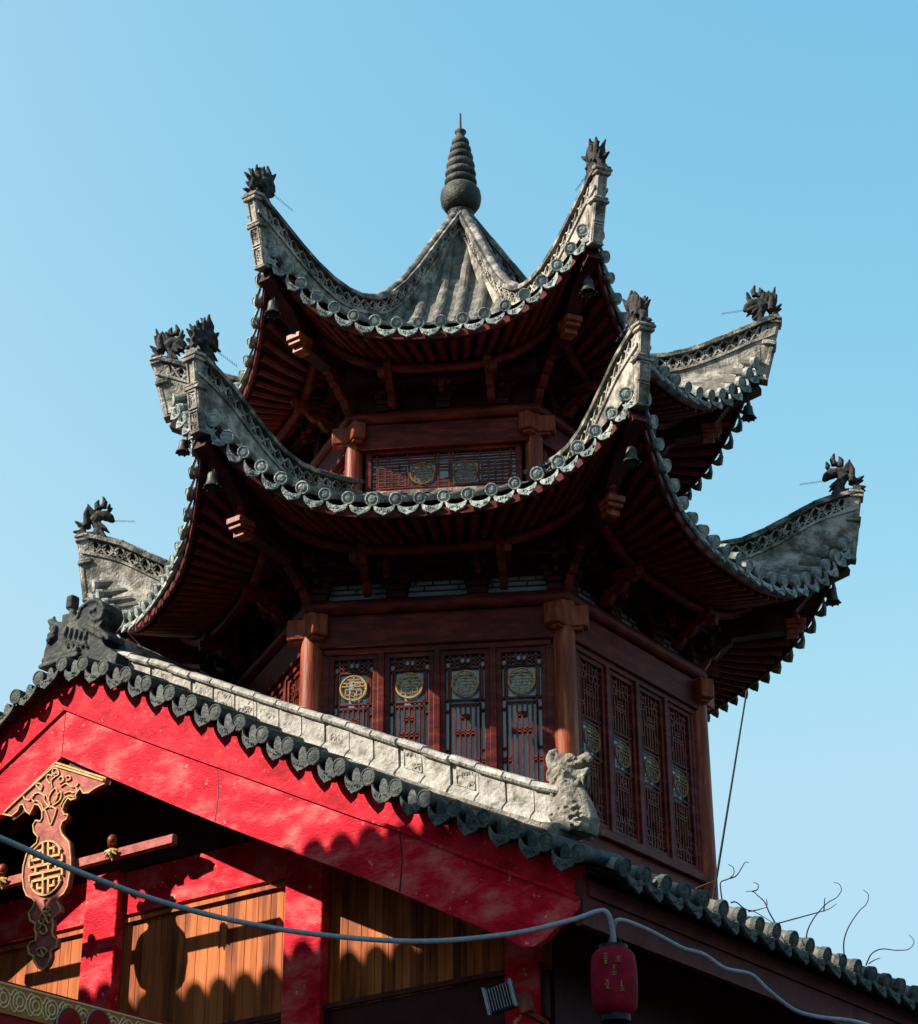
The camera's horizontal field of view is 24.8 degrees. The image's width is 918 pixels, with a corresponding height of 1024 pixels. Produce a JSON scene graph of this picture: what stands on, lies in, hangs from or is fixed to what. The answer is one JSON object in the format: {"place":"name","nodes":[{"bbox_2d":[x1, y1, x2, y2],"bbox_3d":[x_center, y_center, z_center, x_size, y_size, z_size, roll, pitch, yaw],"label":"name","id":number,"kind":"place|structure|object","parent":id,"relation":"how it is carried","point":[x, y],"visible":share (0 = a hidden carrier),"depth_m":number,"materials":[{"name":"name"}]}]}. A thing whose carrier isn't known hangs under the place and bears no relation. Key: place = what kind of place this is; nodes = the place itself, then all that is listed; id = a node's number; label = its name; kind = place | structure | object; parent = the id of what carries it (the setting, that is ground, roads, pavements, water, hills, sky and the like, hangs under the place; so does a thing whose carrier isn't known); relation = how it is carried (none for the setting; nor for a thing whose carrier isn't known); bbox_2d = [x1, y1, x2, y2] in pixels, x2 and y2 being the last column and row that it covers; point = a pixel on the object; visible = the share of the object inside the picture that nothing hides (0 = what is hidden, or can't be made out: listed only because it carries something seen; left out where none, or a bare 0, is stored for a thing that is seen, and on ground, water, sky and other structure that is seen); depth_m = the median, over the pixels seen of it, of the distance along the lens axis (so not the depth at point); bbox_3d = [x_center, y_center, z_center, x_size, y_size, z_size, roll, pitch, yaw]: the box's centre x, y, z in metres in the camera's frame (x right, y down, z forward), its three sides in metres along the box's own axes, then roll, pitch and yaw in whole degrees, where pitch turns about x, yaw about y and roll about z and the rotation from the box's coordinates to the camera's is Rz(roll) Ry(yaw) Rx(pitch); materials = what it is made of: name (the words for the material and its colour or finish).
{"place":"outdoors","nodes":[
{"label":"outdoors","id":0,"kind":"place"},
{"bbox_2d":[0,835,616,943],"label":"power cable","id":1,"kind":"object","parent":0,"point":[75,870],"visible":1,"depth_m":15.06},
{"bbox_2d":[591,919,637,1023],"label":"lantern","id":2,"kind":"object","parent":1,"relation":"hanging from","point":[614,985],"visible":1,"depth_m":16.30,"materials":[{"name":"fabric"}]},
{"bbox_2d":[610,918,868,1023],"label":"power cable","id":3,"kind":"object","parent":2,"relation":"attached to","point":[731,970],"visible":1,"depth_m":17.02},
{"bbox_2d":[0,0,917,985],"label":"sky","id":4,"kind":"structure","parent":0,"point":[766,145],"materials":[{"name":"blue"}]},
{"label":"ground","id":5,"kind":"structure","parent":0,"visible":0},
{"bbox_2d":[0,595,917,1023],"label":"gabled hall","id":6,"kind":"structure","parent":5,"relation":"on","point":[134,765],"depth_m":20.00,"materials":[{"name":"red paint"}]},
{"bbox_2d":[73,113,865,924],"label":"pavilion","id":7,"kind":"structure","parent":6,"relation":"on","point":[435,513],"depth_m":22.31,"materials":[{"name":"wood"}]},
{"bbox_2d":[175,435,189,456],"bbox_3d":[-3.363,-0.932,25.506,0.182,0.499,0.184,-14,-30,26],"label":"wind bell","id":8,"kind":"object","parent":7,"relation":"hanging from","point":[182,450],"visible":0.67,"depth_m":25.42,"materials":[{"name":"metal"}]},
{"bbox_2d":[203,464,221,491],"bbox_3d":[-2.477,-0.457,21.043,0.182,0.499,0.184,7,-28,-14],"label":"wind bell","id":9,"kind":"object","parent":7,"relation":"hanging from","point":[212,483],"visible":0.99,"depth_m":20.96,"materials":[{"name":"metal"}]},
{"bbox_2d":[264,293,281,318],"bbox_3d":[-2.018,-2.354,22.702,0.182,0.499,0.184,7,-28,-14],"label":"wind bell","id":10,"kind":"object","parent":7,"relation":"hanging from","point":[272,311],"visible":1,"depth_m":22.62,"materials":[{"name":"metal"}]},
{"bbox_2d":[273,687,282,700],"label":"door leaf","id":11,"kind":"structure","parent":7,"relation":"in","point":[279,695],"depth_m":22.26,"materials":[{"name":"red wood"}]},
{"bbox_2d":[287,669,299,705],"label":"door leaf","id":12,"kind":"structure","parent":7,"relation":"in","point":[293,684],"depth_m":21.85,"materials":[{"name":"red wood"}]},
{"bbox_2d":[336,463,344,474],"bbox_3d":[-1.551,0.171,23.730,0.095,0.915,1.800,11,-29,-21],"label":"window frame","id":13,"kind":"structure","parent":7,"relation":"in","point":[341,471],"depth_m":23.35,"materials":[{"name":"red wood"}]},
{"bbox_2d":[328,654,377,730],"bbox_3d":[-1.072,2.289,21.036,0.520,1.800,0.069,-3,-27,6],"label":"door leaf","id":14,"kind":"structure","parent":7,"relation":"in","point":[353,679],"depth_m":21.28,"materials":[{"name":"brown wood"}]},
{"bbox_2d":[384,651,432,747],"bbox_3d":[-0.501,2.256,20.976,0.520,1.800,0.069,-3,-27,6],"label":"door leaf","id":15,"kind":"structure","parent":7,"relation":"in","point":[408,688],"depth_m":21.17,"materials":[{"name":"brown wood"}]},
{"bbox_2d":[365,443,522,491],"bbox_3d":[-0.167,-0.302,22.807,1.800,0.915,0.095,-3,-27,6],"label":"window frame","id":16,"kind":"structure","parent":7,"relation":"in","point":[471,465],"depth_m":22.90,"materials":[{"name":"brown wood"}]},
{"bbox_2d":[440,649,489,766],"bbox_3d":[0.065,2.224,20.916,0.520,1.800,0.069,-3,-27,6],"label":"door leaf","id":17,"kind":"structure","parent":7,"relation":"in","point":[464,674],"depth_m":21.06,"materials":[{"name":"brown wood"}]},
{"bbox_2d":[496,646,547,782],"bbox_3d":[0.636,2.191,20.856,0.520,1.800,0.069,-3,-27,6],"label":"door leaf","id":18,"kind":"structure","parent":7,"relation":"in","point":[522,744],"depth_m":20.95,"materials":[{"name":"brown wood"}]},
{"bbox_2d":[543,448,553,461],"bbox_3d":[1.423,0.001,23.417,0.095,0.915,1.800,-19,-32,32],"label":"window frame","id":19,"kind":"structure","parent":7,"relation":"in","point":[546,454],"depth_m":22.99,"materials":[{"name":"red wood"}]},
{"bbox_2d":[579,271,596,297],"bbox_3d":[1.378,-2.548,22.344,0.182,0.499,0.184,7,-28,-14],"label":"wind bell","id":20,"kind":"object","parent":7,"relation":"hanging from","point":[588,290],"visible":1,"depth_m":22.26,"materials":[{"name":"metal"}]},
{"bbox_2d":[577,651,609,829],"bbox_3d":[1.332,2.323,21.123,0.069,1.800,0.520,-19,-32,32],"label":"door leaf","id":21,"kind":"structure","parent":7,"relation":"in","point":[592,708],"depth_m":21.20,"materials":[{"name":"brown wood"}]},
{"bbox_2d":[609,669,640,843],"bbox_3d":[1.677,2.530,21.534,0.069,1.800,0.520,-19,-32,32],"label":"door leaf","id":22,"kind":"structure","parent":7,"relation":"in","point":[625,770],"depth_m":21.57,"materials":[{"name":"brown wood"}]},
{"bbox_2d":[621,439,640,467],"bbox_3d":[1.693,-0.695,20.604,0.182,0.499,0.184,7,-28,-14],"label":"wind bell","id":23,"kind":"object","parent":7,"relation":"hanging from","point":[631,459],"visible":1,"depth_m":20.52,"materials":[{"name":"metal"}]},
{"bbox_2d":[639,686,669,856],"bbox_3d":[2.019,2.735,21.942,0.069,1.800,0.520,-19,-32,32],"label":"door leaf","id":24,"kind":"structure","parent":7,"relation":"in","point":[651,705],"depth_m":21.98,"materials":[{"name":"brown wood"}]},
{"bbox_2d":[668,702,698,869],"bbox_3d":[2.363,2.942,22.353,0.069,1.800,0.520,-19,-32,32],"label":"door leaf","id":25,"kind":"structure","parent":7,"relation":"in","point":[684,814],"depth_m":22.40,"materials":[{"name":"brown wood"}]},
{"bbox_2d":[740,399,756,422],"bbox_3d":[3.428,-1.319,24.790,0.182,0.499,0.184,-14,-30,26],"label":"wind bell","id":26,"kind":"object","parent":7,"relation":"hanging from","point":[748,416],"visible":0.85,"depth_m":24.70,"materials":[{"name":"metal"}]},
{"bbox_2d":[824,584,841,606],"bbox_3d":[4.211,0.814,23.607,0.182,0.499,0.184,7,-28,-14],"label":"wind bell","id":27,"kind":"object","parent":7,"relation":"hanging from","point":[832,599],"visible":0.83,"depth_m":23.51,"materials":[{"name":"metal"}]},
{"bbox_2d":[481,978,549,1023],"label":"floodlight","id":28,"kind":"object","parent":6,"relation":"attached to","point":[501,998],"visible":1,"depth_m":17.37,"materials":[{"name":"metal"}]},
{"bbox_2d":[707,691,747,929],"bbox_3d":[2.469,2.765,19.199,0.606,2.262,0.025,-19,-32,32],"label":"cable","id":29,"kind":"object","parent":6,"relation":"on","point":[721,846],"visible":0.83,"depth_m":19.21,"materials":[{"name":"metal"}]},
{"bbox_2d":[720,862,748,899],"bbox_3d":[2.620,3.507,19.796,0.013,0.525,0.587,-19,-32,32],"label":"dry vine","id":30,"kind":"object","parent":6,"relation":"on","point":[731,877],"visible":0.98,"depth_m":19.75,"materials":[{"name":"brown plant"}]},
{"bbox_2d":[730,901,770,921],"bbox_3d":[2.796,3.779,19.920,0.013,0.125,0.791,-19,-32,32],"label":"dry vine","id":31,"kind":"object","parent":6,"relation":"on","point":[750,910],"visible":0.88,"depth_m":19.91,"materials":[{"name":"brown plant"}]},
{"bbox_2d":[746,882,774,921],"bbox_3d":[2.901,3.744,20.095,0.013,0.327,0.549,-19,-32,32],"label":"dry vine","id":32,"kind":"object","parent":6,"relation":"attached to","point":[766,902],"visible":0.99,"depth_m":20.15,"materials":[{"name":"brown plant"}]},
{"bbox_2d":[778,882,841,936],"bbox_3d":[3.528,4.006,20.902,0.013,0.905,1.459,-19,-32,32],"label":"dry vine","id":33,"kind":"object","parent":6,"relation":"attached to","point":[824,910],"visible":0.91,"depth_m":20.95,"materials":[{"name":"brown plant"}]},
{"bbox_2d":[843,890,868,953],"bbox_3d":[4.128,4.281,21.661,0.013,0.851,0.709,-19,-32,32],"label":"dry vine","id":34,"kind":"object","parent":6,"relation":"attached to","point":[850,924],"visible":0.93,"depth_m":21.51,"materials":[{"name":"brown plant"}]},
{"bbox_2d":[865,935,913,965],"bbox_3d":[4.581,4.660,22.145,0.013,0.576,1.251,-19,-32,32],"label":"dry vine","id":35,"kind":"object","parent":6,"relation":"attached to","point":[885,949],"visible":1,"depth_m":21.96,"materials":[{"name":"brown plant"}]},
{"bbox_3d":[-5.192,7.707,18.211,4.300,5.887,3.700,-19,-32,32],"label":"shopfront","id":36,"kind":"object","parent":5,"relation":"on","visible":0},
{"bbox_2d":[0,979,167,1023],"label":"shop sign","id":37,"kind":"object","parent":36,"relation":"attached to","point":[20,1004],"visible":1,"depth_m":17.91,"materials":[{"name":"gold metal"}]}
]}

